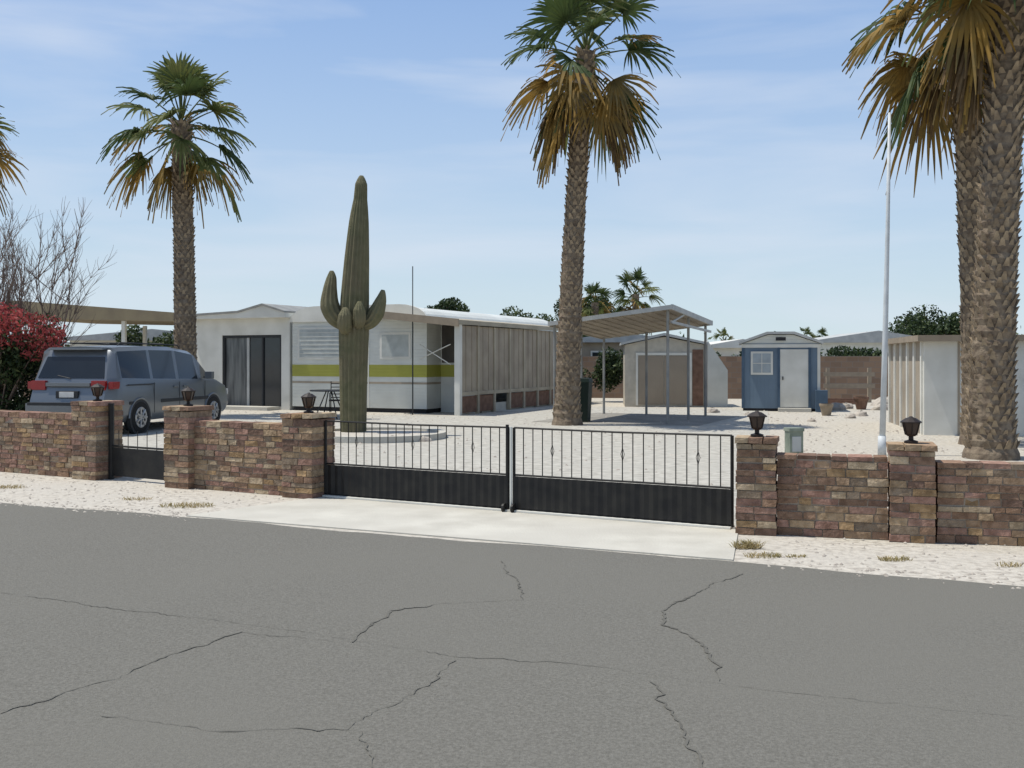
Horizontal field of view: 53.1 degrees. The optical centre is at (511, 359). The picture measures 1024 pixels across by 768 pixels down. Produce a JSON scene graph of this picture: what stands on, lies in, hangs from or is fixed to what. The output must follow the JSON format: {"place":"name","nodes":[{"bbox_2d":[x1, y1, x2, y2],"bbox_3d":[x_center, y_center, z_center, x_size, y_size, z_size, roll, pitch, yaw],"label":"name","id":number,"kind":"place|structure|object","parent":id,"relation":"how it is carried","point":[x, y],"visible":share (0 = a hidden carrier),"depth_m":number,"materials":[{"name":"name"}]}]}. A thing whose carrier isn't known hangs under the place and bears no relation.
{"place":"outdoors","nodes":[
{"label":"outdoors","id":0,"kind":"place"},
{"bbox_2d":[70,400,123,480],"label":"brick pier","id":1,"kind":"structure","parent":0,"point":[89,442],"depth_m":12.72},
{"bbox_2d":[108,403,164,479],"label":"pedestrian gate","id":2,"kind":"structure","parent":1,"relation":"attached to","point":[127,461],"depth_m":12.54,"materials":[{"name":"black metal"}]},
{"bbox_2d":[70,340,159,346],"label":"walls","id":3,"kind":"structure","parent":0,"point":[73,345],"depth_m":44.07,"materials":[{"name":"white paint"}]},
{"bbox_2d":[64,329,173,340],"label":"roof","id":4,"kind":"structure","parent":3,"relation":"on","point":[151,333],"depth_m":43.90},
{"bbox_2d":[122,496,152,500],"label":"dry grass","id":5,"kind":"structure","parent":0,"point":[139,499],"depth_m":10.89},
{"bbox_2d":[159,501,213,507],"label":"dry grass","id":6,"kind":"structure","parent":0,"point":[188,505],"depth_m":10.38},
{"bbox_2d":[162,405,213,488],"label":"brick pier","id":7,"kind":"structure","parent":0,"point":[179,449],"depth_m":11.84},
{"bbox_2d":[280,412,336,498],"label":"brick pier","id":8,"kind":"structure","parent":0,"point":[302,435],"depth_m":11.01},
{"bbox_2d":[329,381,339,411],"bbox_3d":[-4.504,1.039,26.536,0.440,0.922,0.512,0,0,-6],"label":"patio chair","id":9,"kind":"object","parent":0,"point":[330,399],"visible":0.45,"depth_m":26.67,"materials":[{"name":"black metal"}]},
{"bbox_2d":[382,312,458,325],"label":"porch fascia","id":10,"kind":"structure","parent":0,"point":[422,318],"depth_m":27.38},
{"bbox_2d":[122,406,768,526],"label":"driveway","id":11,"kind":"structure","parent":0,"point":[733,423],"depth_m":17.51,"materials":[{"name":"concrete"}]},
{"bbox_2d":[25,342,227,433],"bbox_3d":[-8.122,0.601,22.287,2.340,1.888,5.195,0,0,12],"label":"parked minivan","id":12,"kind":"object","parent":11,"relation":"on","point":[145,384],"visible":0.81,"depth_m":20.37,"materials":[{"name":"paint"}]},
{"bbox_2d":[310,389,339,419],"bbox_3d":[-4.550,1.138,25.600,1.000,0.736,1.000,0,0,-11],"label":"patio table","id":13,"kind":"object","parent":11,"relation":"on","point":[328,390],"visible":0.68,"depth_m":25.45,"materials":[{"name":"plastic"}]},
{"bbox_2d":[320,175,385,432],"bbox_3d":[-3.110,-1.060,20.100,1.227,5.121,0.786,0,0,-20],"label":"saguaro cactus","id":14,"kind":"object","parent":11,"relation":"on","point":[352,317],"visible":0.99,"depth_m":20.01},
{"bbox_2d":[334,427,445,442],"bbox_3d":[-2.600,1.440,19.500,2.700,0.120,2.700,0,0,0],"label":"planter ring","id":15,"kind":"object","parent":11,"relation":"on","point":[400,434],"visible":0.55,"depth_m":19.17,"materials":[{"name":"concrete"}]},
{"bbox_2d":[418,435,431,441],"bbox_3d":[-1.603,1.440,18.599,0.297,0.120,0.233,0,0,0],"label":"rock","id":16,"kind":"object","parent":11,"relation":"on","point":[424,438],"visible":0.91,"depth_m":18.52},
{"bbox_2d":[501,0,680,425],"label":"fan palm","id":17,"kind":"object","parent":11,"relation":"on","point":[577,112],"visible":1,"depth_m":23.06,"materials":[{"name":"plant"}]},
{"bbox_2d":[533,304,737,425],"bbox_3d":[3.220,0.125,25.613,4.000,2.750,4.500,0,0,24],"label":"carport","id":18,"kind":"object","parent":11,"relation":"on","point":[666,318],"visible":0.88,"depth_m":25.26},
{"bbox_2d":[580,378,592,421],"bbox_3d":[1.617,0.975,24.478,0.590,1.050,0.590,0,0,16],"label":"wheelie bin","id":19,"kind":"object","parent":18,"relation":"on","point":[586,392],"visible":0.52,"depth_m":24.18,"materials":[{"name":"green plastic"}]},
{"bbox_2d":[707,407,719,412],"bbox_3d":[5.583,1.420,28.598,0.355,0.159,0.351,0,0,42],"label":"rock","id":20,"kind":"object","parent":11,"relation":"on","point":[712,410],"visible":0.91,"depth_m":28.49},
{"bbox_2d":[441,365,453,376],"bbox_3d":[-1.471,0.330,28.688,1.190,0.340,0.015,0,0,24],"label":"porch back stripe","id":21,"kind":"object","parent":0,"point":[447,370],"visible":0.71,"depth_m":28.84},
{"bbox_2d":[442,325,477,362],"bbox_3d":[-1.458,-0.425,28.680,1.140,1.050,0.021,0,0,24],"label":"porch back screen","id":22,"kind":"object","parent":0,"point":[448,339],"visible":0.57,"depth_m":28.82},
{"bbox_2d":[456,318,557,330],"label":"porch roof","id":23,"kind":"structure","parent":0,"point":[497,324],"depth_m":29.86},
{"bbox_2d":[462,390,552,412],"bbox_3d":[0.116,1.225,30.629,0.030,0.450,7.250,0,0,24],"label":"porch skirt","id":24,"kind":"object","parent":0,"point":[469,404],"visible":0.89,"depth_m":30.37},
{"bbox_2d":[462,325,557,391],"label":"porch screens","id":25,"kind":"object","parent":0,"point":[469,358],"visible":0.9,"depth_m":29.78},
{"bbox_2d":[0,503,1023,767],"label":"road","id":26,"kind":"structure","parent":0,"point":[914,659],"depth_m":5.15,"materials":[{"name":"asphalt"}]},
{"bbox_2d":[0,561,1005,767],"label":"road crack","id":27,"kind":"object","parent":26,"relation":"on","point":[663,692],"visible":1,"depth_m":5.02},
{"bbox_2d":[0,472,1023,585],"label":"gravel verge","id":28,"kind":"structure","parent":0,"point":[945,564],"depth_m":8.50,"materials":[{"name":"gravel"}]},
{"bbox_2d":[0,484,21,488],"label":"dry grass","id":29,"kind":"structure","parent":28,"relation":"on","point":[10,486],"depth_m":11.89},
{"bbox_2d":[0,410,72,476],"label":"brick wall","id":30,"kind":"structure","parent":28,"relation":"on","point":[36,442],"depth_m":13.27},
{"bbox_2d":[90,383,104,400],"bbox_3d":[-5.220,0.417,12.900,0.170,0.225,0.162,0,0,-17],"label":"pier lantern","id":31,"kind":"object","parent":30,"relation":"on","point":[97,389],"visible":0.99,"depth_m":12.86,"materials":[{"name":"metal"}]},
{"bbox_2d":[193,420,282,495],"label":"brick wall","id":32,"kind":"structure","parent":28,"relation":"on","point":[241,456],"depth_m":11.52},
{"bbox_2d":[181,387,195,405],"bbox_3d":[-3.800,0.438,12.020,0.170,0.225,0.162,0,0,-17],"label":"pier lantern","id":33,"kind":"object","parent":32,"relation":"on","point":[188,393],"visible":1,"depth_m":11.98,"materials":[{"name":"metal"}]},
{"bbox_2d":[301,393,316,412],"bbox_3d":[-2.220,0.477,11.180,0.170,0.225,0.162,0,0,-17],"label":"pier lantern","id":34,"kind":"object","parent":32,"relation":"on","point":[308,400],"visible":1,"depth_m":11.14,"materials":[{"name":"metal"}]},
{"bbox_2d":[322,420,734,528],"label":"driveway gate","id":35,"kind":"structure","parent":32,"relation":"attached to","point":[512,491],"depth_m":9.88,"materials":[{"name":"black metal"}]},
{"bbox_2d":[186,497,737,560],"bbox_3d":[-0.371,1.492,9.457,5.205,0.013,1.738,0,0,24],"label":"concrete apron","id":36,"kind":"object","parent":28,"relation":"on","point":[532,529],"visible":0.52,"depth_m":9.14,"materials":[{"name":"concrete"}]},
{"bbox_2d":[0,406,1023,588],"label":"pebbles","id":37,"kind":"object","parent":28,"relation":"on","point":[824,555],"visible":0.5,"depth_m":11.93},
{"bbox_2d":[729,538,769,549],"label":"dry grass","id":38,"kind":"structure","parent":28,"relation":"on","point":[747,544],"depth_m":8.08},
{"bbox_2d":[735,435,779,535],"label":"brick pier","id":39,"kind":"structure","parent":28,"relation":"on","point":[756,487],"depth_m":8.70,"materials":[{"name":"brick"}]},
{"bbox_2d":[747,410,766,436],"bbox_3d":[2.120,0.557,8.860,0.170,0.225,0.162,0,0,-17],"label":"pier lantern","id":40,"kind":"object","parent":39,"relation":"on","point":[756,418],"visible":1,"depth_m":8.82,"materials":[{"name":"metal"}]},
{"bbox_2d":[0,0,1023,344],"label":"sky","id":41,"kind":"structure","parent":0,"point":[762,209],"materials":[{"name":"blue"}]},
{"bbox_2d":[12,398,1023,554],"bbox_3d":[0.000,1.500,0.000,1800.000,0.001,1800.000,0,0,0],"label":"ground","id":42,"kind":"structure","parent":0,"point":[855,428],"depth_m":20.11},
{"bbox_2d":[0,105,27,219],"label":"fan palm","id":43,"kind":"object","parent":42,"relation":"on","point":[5,164],"visible":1,"depth_m":30.82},
{"bbox_2d":[0,332,42,410],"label":"bougainvillea bush","id":44,"kind":"object","parent":42,"relation":"on","point":[16,363],"visible":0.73,"depth_m":21.22,"materials":[{"name":"green plant"}]},
{"bbox_2d":[0,301,67,409],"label":"bougainvillea bush","id":45,"kind":"object","parent":42,"relation":"on","point":[55,337],"visible":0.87,"depth_m":21.04,"materials":[{"name":"red plant"}]},
{"bbox_2d":[0,197,116,389],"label":"bare shrub","id":46,"kind":"object","parent":42,"relation":"on","point":[7,289],"visible":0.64,"depth_m":22.71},
{"bbox_2d":[7,300,173,396],"bbox_3d":[-13.045,-0.225,36.036,6.500,3.450,5.500,0,0,8],"label":"carport","id":47,"kind":"object","parent":42,"relation":"on","point":[123,317],"visible":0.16,"depth_m":33.36,"materials":[{"name":"white paint"}]},
{"bbox_2d":[114,325,173,347],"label":"shade tree","id":48,"kind":"object","parent":42,"relation":"on","point":[131,337],"visible":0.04,"depth_m":40.59,"materials":[{"name":"green plant"}]},
{"bbox_2d":[96,51,255,359],"bbox_3d":[-8.739,-3.414,27.196,3.856,9.830,3.858,0,0,0],"label":"fan palm","id":49,"kind":"object","parent":42,"relation":"on","point":[180,78],"visible":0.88,"depth_m":26.76,"materials":[{"name":"plant"}]},
{"bbox_2d":[196,303,305,410],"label":"white cottage","id":50,"kind":"structure","parent":42,"relation":"on","point":[245,355],"depth_m":30.72,"materials":[{"name":"paint"}]},
{"bbox_2d":[295,406,440,412],"bbox_3d":[-2.450,1.440,33.448,4.400,0.120,9.350,0,0,24],"label":"skirting","id":51,"kind":"object","parent":42,"relation":"on","point":[396,410],"visible":0.29,"depth_m":28.85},
{"bbox_2d":[292,308,551,408],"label":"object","id":52,"kind":"object","parent":51,"relation":"on","point":[428,337],"visible":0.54,"depth_m":28.84,"materials":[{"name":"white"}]},
{"bbox_2d":[298,327,338,358],"bbox_3d":[-5.450,-0.460,29.609,1.800,0.920,0.022,0,0,24],"label":"front window","id":53,"kind":"structure","parent":52,"relation":"attached to","point":[310,328],"depth_m":29.74,"materials":[{"name":"white paint"}]},
{"bbox_2d":[299,329,338,356],"bbox_3d":[-5.456,-0.460,29.597,1.660,0.800,0.007,0,0,24],"label":"window glass","id":54,"kind":"object","parent":53,"relation":"attached to","point":[312,342],"visible":0.64,"depth_m":29.66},
{"bbox_2d":[299,353,338,353],"bbox_3d":[-5.459,-0.168,29.590,1.660,0.015,0.010,0,0,24],"label":"louvre","id":55,"kind":"object","parent":54,"relation":"attached to","point":[318,353],"visible":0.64,"depth_m":29.64,"materials":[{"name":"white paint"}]},
{"bbox_2d":[290,304,426,321],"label":"roof trim","id":56,"kind":"structure","parent":52,"relation":"attached to","point":[311,314],"depth_m":29.58,"materials":[{"name":"white paint"}]},
{"bbox_2d":[292,365,440,376],"bbox_3d":[-2.461,0.330,33.423,4.506,0.340,9.404,0,0,24],"label":"stripe","id":57,"kind":"object","parent":52,"relation":"attached to","point":[379,370],"visible":0.43,"depth_m":28.83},
{"bbox_2d":[292,381,440,384],"bbox_3d":[-2.461,0.670,33.424,4.506,0.060,9.403,0,0,24],"label":"thin stripe","id":58,"kind":"object","parent":52,"relation":"attached to","point":[425,383],"visible":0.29,"depth_m":28.84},
{"bbox_2d":[368,346,368,407],"bbox_3d":[-4.064,0.015,28.985,0.040,2.730,0.012,0,0,25],"label":"panel joint","id":59,"kind":"object","parent":52,"relation":"attached to","point":[368,376],"visible":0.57,"depth_m":28.98,"materials":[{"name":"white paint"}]},
{"bbox_2d":[380,332,410,358],"bbox_3d":[-3.264,-0.375,28.619,1.000,0.750,0.021,0,0,24],"label":"front window","id":60,"kind":"structure","parent":52,"relation":"attached to","point":[401,333],"depth_m":28.58,"materials":[{"name":"glass"}]},
{"bbox_2d":[382,335,407,356],"bbox_3d":[-3.269,-0.375,28.607,0.860,0.610,0.010,0,0,25],"label":"window glass","id":61,"kind":"object","parent":60,"relation":"attached to","point":[394,345],"visible":1,"depth_m":28.60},
{"bbox_2d":[412,266,412,414],"bbox_3d":[-2.673,-0.500,27.572,0.040,4.000,0.035,0,0,24],"label":"antenna mast","id":62,"kind":"object","parent":42,"relation":"on","point":[412,341],"visible":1,"depth_m":27.55,"materials":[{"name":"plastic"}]},
{"bbox_2d":[426,297,469,311],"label":"shade tree","id":63,"kind":"object","parent":42,"relation":"on","point":[449,304],"visible":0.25,"depth_m":55.96,"materials":[{"name":"green plant"}]},
{"bbox_2d":[454,324,461,415],"bbox_3d":[-1.429,0.290,27.217,0.160,2.420,0.140,0,0,24],"label":"corner post","id":64,"kind":"object","parent":42,"relation":"on","point":[457,370],"visible":0.86,"depth_m":27.16,"materials":[{"name":"metal"}]},
{"bbox_2d":[441,324,474,412],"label":"porch back wall","id":65,"kind":"structure","parent":42,"relation":"on","point":[447,394],"depth_m":28.85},
{"bbox_2d":[462,326,552,413],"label":"porch posts","id":66,"kind":"object","parent":42,"relation":"on","point":[494,391],"visible":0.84,"depth_m":30.10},
{"bbox_2d":[419,344,450,364],"bbox_3d":[-2.080,-0.125,27.657,0.964,0.575,0.027,0,0,24],"label":"brace","id":67,"kind":"object","parent":66,"relation":"attached to","point":[434,352],"visible":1,"depth_m":27.63,"materials":[{"name":"white paint"}]},
{"bbox_2d":[480,398,552,412],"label":"porch floor","id":68,"kind":"structure","parent":42,"relation":"on","point":[501,403],"depth_m":30.01,"materials":[{"name":"concrete"}]},
{"bbox_2d":[499,407,545,411],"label":"patio slab","id":69,"kind":"structure","parent":42,"relation":"on","point":[524,409],"depth_m":30.28,"materials":[{"name":"concrete"}]},
{"bbox_2d":[63,326,1022,346],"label":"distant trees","id":70,"kind":"object","parent":42,"relation":"on","point":[679,332],"depth_m":106.71,"materials":[{"name":"green plant"}]},
{"bbox_2d":[500,306,589,336],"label":"shade tree","id":71,"kind":"object","parent":42,"relation":"on","point":[519,313],"visible":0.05,"depth_m":47.49,"materials":[{"name":"green plant"}]},
{"bbox_2d":[553,294,614,319],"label":"shade tree","id":72,"kind":"object","parent":42,"relation":"on","point":[588,305],"visible":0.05,"depth_m":61.84,"materials":[{"name":"green plant"}]},
{"bbox_2d":[552,346,622,392],"bbox_3d":[2.357,0.526,35.955,4.540,1.991,2.220,0,0,0],"label":"oleander bush","id":73,"kind":"object","parent":42,"relation":"on","point":[613,367],"visible":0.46,"depth_m":35.70,"materials":[{"name":"green plant"}]},
{"bbox_2d":[581,282,614,316],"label":"fan palm","id":74,"kind":"object","parent":42,"relation":"on","point":[594,308],"visible":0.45,"depth_m":57.68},
{"bbox_2d":[612,267,664,335],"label":"fan palm","id":75,"kind":"object","parent":42,"relation":"on","point":[637,276],"visible":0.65,"depth_m":59.85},
{"bbox_2d":[620,333,727,406],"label":"garden shed","id":76,"kind":"structure","parent":42,"relation":"on","point":[634,376],"depth_m":32.06,"materials":[{"name":"white paint"}]},
{"bbox_2d":[638,356,662,403],"bbox_3d":[4.356,0.660,32.114,0.780,1.520,0.030,0,0,5],"label":"door","id":77,"kind":"structure","parent":76,"relation":"in","point":[655,363],"depth_m":32.10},
{"bbox_2d":[664,356,686,404],"bbox_3d":[5.158,0.660,32.044,0.770,1.520,0.030,0,0,5],"label":"door right","id":78,"kind":"structure","parent":76,"relation":"in","point":[677,364],"depth_m":32.02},
{"bbox_2d":[711,327,733,340],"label":"fan palm","id":79,"kind":"object","parent":42,"relation":"on","point":[723,332],"visible":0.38,"depth_m":79.92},
{"bbox_2d":[583,356,887,399],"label":"block wall","id":80,"kind":"structure","parent":42,"relation":"on","point":[733,365],"depth_m":38.12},
{"bbox_2d":[739,331,827,411],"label":"blue shed","id":81,"kind":"structure","parent":42,"relation":"on","point":[780,371],"depth_m":29.42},
{"bbox_2d":[751,351,772,374],"bbox_3d":[7.211,0.115,29.557,0.620,0.670,0.040,0,0,13],"label":"window frame","id":82,"kind":"structure","parent":81,"relation":"in","point":[753,352],"depth_m":29.53,"materials":[{"name":"white paint"}]},
{"bbox_2d":[753,354,770,372],"bbox_3d":[7.206,0.115,29.534,0.500,0.550,0.007,0,0,13],"label":"window glass","id":83,"kind":"structure","parent":81,"relation":"in","point":[766,358],"depth_m":29.52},
{"bbox_2d":[780,349,807,406],"bbox_3d":[8.089,0.550,29.359,0.780,1.660,0.030,0,0,13],"label":"door","id":84,"kind":"structure","parent":81,"relation":"in","point":[793,362],"depth_m":29.34,"materials":[{"name":"white paint"}]},
{"bbox_2d":[784,427,803,453],"bbox_3d":[4.350,1.279,15.800,0.250,0.442,0.200,0,0,-11],"label":"utility box","id":85,"kind":"object","parent":42,"relation":"on","point":[793,439],"visible":0.81,"depth_m":15.71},
{"bbox_2d":[716,345,881,355],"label":"hedge","id":86,"kind":"object","parent":42,"relation":"on","point":[837,351],"visible":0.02,"depth_m":41.36,"materials":[{"name":"green plant"}]},
{"bbox_2d":[800,327,816,337],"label":"fan palm","id":87,"kind":"object","parent":42,"relation":"on","point":[807,331],"visible":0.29,"depth_m":81.90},
{"bbox_2d":[816,327,827,337],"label":"fan palm","id":88,"kind":"object","parent":42,"relation":"on","point":[821,331],"visible":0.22,"depth_m":84.94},
{"bbox_2d":[819,403,833,415],"bbox_3d":[8.350,1.343,27.200,0.375,0.315,0.366,0,0,0],"label":"clay pot","id":89,"kind":"object","parent":42,"relation":"on","point":[826,409],"visible":1,"depth_m":27.08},
{"bbox_2d":[777,452,888,539],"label":"brick wall","id":90,"kind":"structure","parent":42,"relation":"on","point":[834,495],"depth_m":8.59,"materials":[{"name":"brick"}]},
{"bbox_2d":[831,402,845,410],"bbox_3d":[9.507,1.383,29.989,0.538,0.235,0.454,0,0,28],"label":"rock","id":91,"kind":"object","parent":42,"relation":"on","point":[839,407],"visible":0.75,"depth_m":29.82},
{"bbox_2d":[828,398,854,403],"bbox_3d":[10.597,1.395,34.175,1.965,0.170,0.450,0,0,11],"label":"timber pile","id":92,"kind":"object","parent":42,"relation":"on","point":[842,400],"visible":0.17,"depth_m":33.95,"materials":[{"name":"brown wood"}]},
{"bbox_2d":[841,402,853,408],"bbox_3d":[10.099,1.400,31.014,0.424,0.200,0.419,0,0,-26],"label":"rock","id":93,"kind":"object","parent":42,"relation":"on","point":[849,406],"visible":0.7,"depth_m":30.86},
{"bbox_2d":[823,368,874,402],"bbox_3d":[11.661,0.900,35.474,1.720,1.200,0.140,0,0,6],"label":"timber rack","id":94,"kind":"object","parent":42,"relation":"on","point":[869,374],"visible":0.88,"depth_m":35.40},
{"bbox_2d":[846,414,855,417],"bbox_3d":[8.599,1.440,26.000,0.276,0.120,0.250,0,0,21],"label":"rock","id":95,"kind":"object","parent":42,"relation":"on","point":[850,416],"visible":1,"depth_m":25.92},
{"bbox_2d":[853,397,868,409],"bbox_3d":[10.400,1.311,30.500,0.450,0.378,0.439,0,0,0],"label":"clay pot","id":96,"kind":"object","parent":42,"relation":"on","point":[861,403],"visible":1,"depth_m":30.36,"materials":[{"name":"brown ceramic"}]},
{"bbox_2d":[853,410,868,415],"bbox_3d":[9.219,1.421,26.994,0.417,0.159,0.322,0,0,0],"label":"rock","id":97,"kind":"object","parent":42,"relation":"on","point":[860,413],"visible":0.96,"depth_m":26.91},
{"bbox_2d":[870,397,887,405],"bbox_3d":[12.023,1.344,32.993,0.753,0.313,0.678,0,0,-28],"label":"rock","id":98,"kind":"object","parent":42,"relation":"on","point":[875,402],"visible":0.29,"depth_m":32.93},
{"bbox_2d":[871,402,887,409],"bbox_3d":[10.895,1.383,30.195,0.604,0.233,0.520,0,0,0],"label":"rock","id":99,"kind":"object","parent":42,"relation":"on","point":[876,406],"visible":0.45,"depth_m":30.06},
{"bbox_2d":[878,112,890,454],"bbox_3d":[5.819,-1.175,16.000,0.207,5.352,0.130,0,0,0],"label":"flagpole","id":100,"kind":"object","parent":42,"relation":"on","point":[882,441],"visible":0.87,"depth_m":15.97,"materials":[{"name":"metal"}]},
{"bbox_2d":[886,441,937,543],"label":"brick pier","id":101,"kind":"structure","parent":42,"relation":"on","point":[912,495],"depth_m":8.36,"materials":[{"name":"brick"}]},
{"bbox_2d":[900,416,921,443],"bbox_3d":[3.320,0.588,8.520,0.170,0.225,0.162,0,0,-17],"label":"pier lantern","id":102,"kind":"object","parent":101,"relation":"on","point":[911,425],"visible":1,"depth_m":8.48,"materials":[{"name":"metal"}]},
{"bbox_2d":[888,304,960,335],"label":"shade tree","id":103,"kind":"object","parent":42,"relation":"on","point":[917,323],"visible":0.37,"depth_m":48.88,"materials":[{"name":"green plant"}]},
{"bbox_2d":[841,0,1023,444],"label":"fan palm","id":104,"kind":"object","parent":42,"relation":"on","point":[900,83],"visible":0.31,"depth_m":18.02,"materials":[{"name":"plant"}]},
{"bbox_2d":[880,0,1023,460],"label":"fan palm","id":105,"kind":"object","parent":42,"relation":"on","point":[978,37],"visible":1,"depth_m":15.27,"materials":[{"name":"plant"}]},
{"bbox_2d":[888,335,1023,436],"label":"white outbuilding","id":106,"kind":"structure","parent":42,"relation":"on","point":[924,378],"depth_m":20.17,"materials":[{"name":"paint"}]},
{"bbox_2d":[935,460,1023,545],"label":"brick wall","id":107,"kind":"structure","parent":42,"relation":"on","point":[979,502],"depth_m":8.29,"materials":[{"name":"brick"}]},
{"bbox_2d":[583,342,635,355],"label":"walls","id":108,"kind":"structure","parent":0,"point":[588,347],"depth_m":43.00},
{"bbox_2d":[583,335,659,341],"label":"roof","id":109,"kind":"structure","parent":108,"relation":"on","point":[617,339],"depth_m":42.70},
{"bbox_2d":[713,348,741,355],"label":"walls","id":110,"kind":"structure","parent":0,"point":[727,351],"depth_m":46.00,"materials":[{"name":"white paint"}]},
{"bbox_2d":[709,339,744,347],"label":"roof","id":111,"kind":"structure","parent":110,"relation":"on","point":[726,344],"depth_m":45.70,"materials":[{"name":"white paint"}]},
{"bbox_2d":[743,551,781,557],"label":"dry grass","id":112,"kind":"structure","parent":0,"point":[767,554],"depth_m":7.75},
{"bbox_2d":[784,553,805,557],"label":"dry grass","id":113,"kind":"structure","parent":0,"point":[795,555],"depth_m":7.74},
{"bbox_2d":[820,343,881,355],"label":"walls","id":114,"kind":"structure","parent":0,"point":[828,346],"depth_m":46.93,"materials":[{"name":"white"}]},
{"bbox_2d":[815,331,911,342],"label":"roof","id":115,"kind":"structure","parent":114,"relation":"on","point":[868,337],"depth_m":46.62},
{"bbox_2d":[877,555,913,561],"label":"dry grass","id":116,"kind":"structure","parent":0,"point":[895,558],"depth_m":7.61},
{"bbox_2d":[994,561,1023,566],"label":"dry grass","id":117,"kind":"structure","parent":0,"point":[1014,565],"depth_m":7.39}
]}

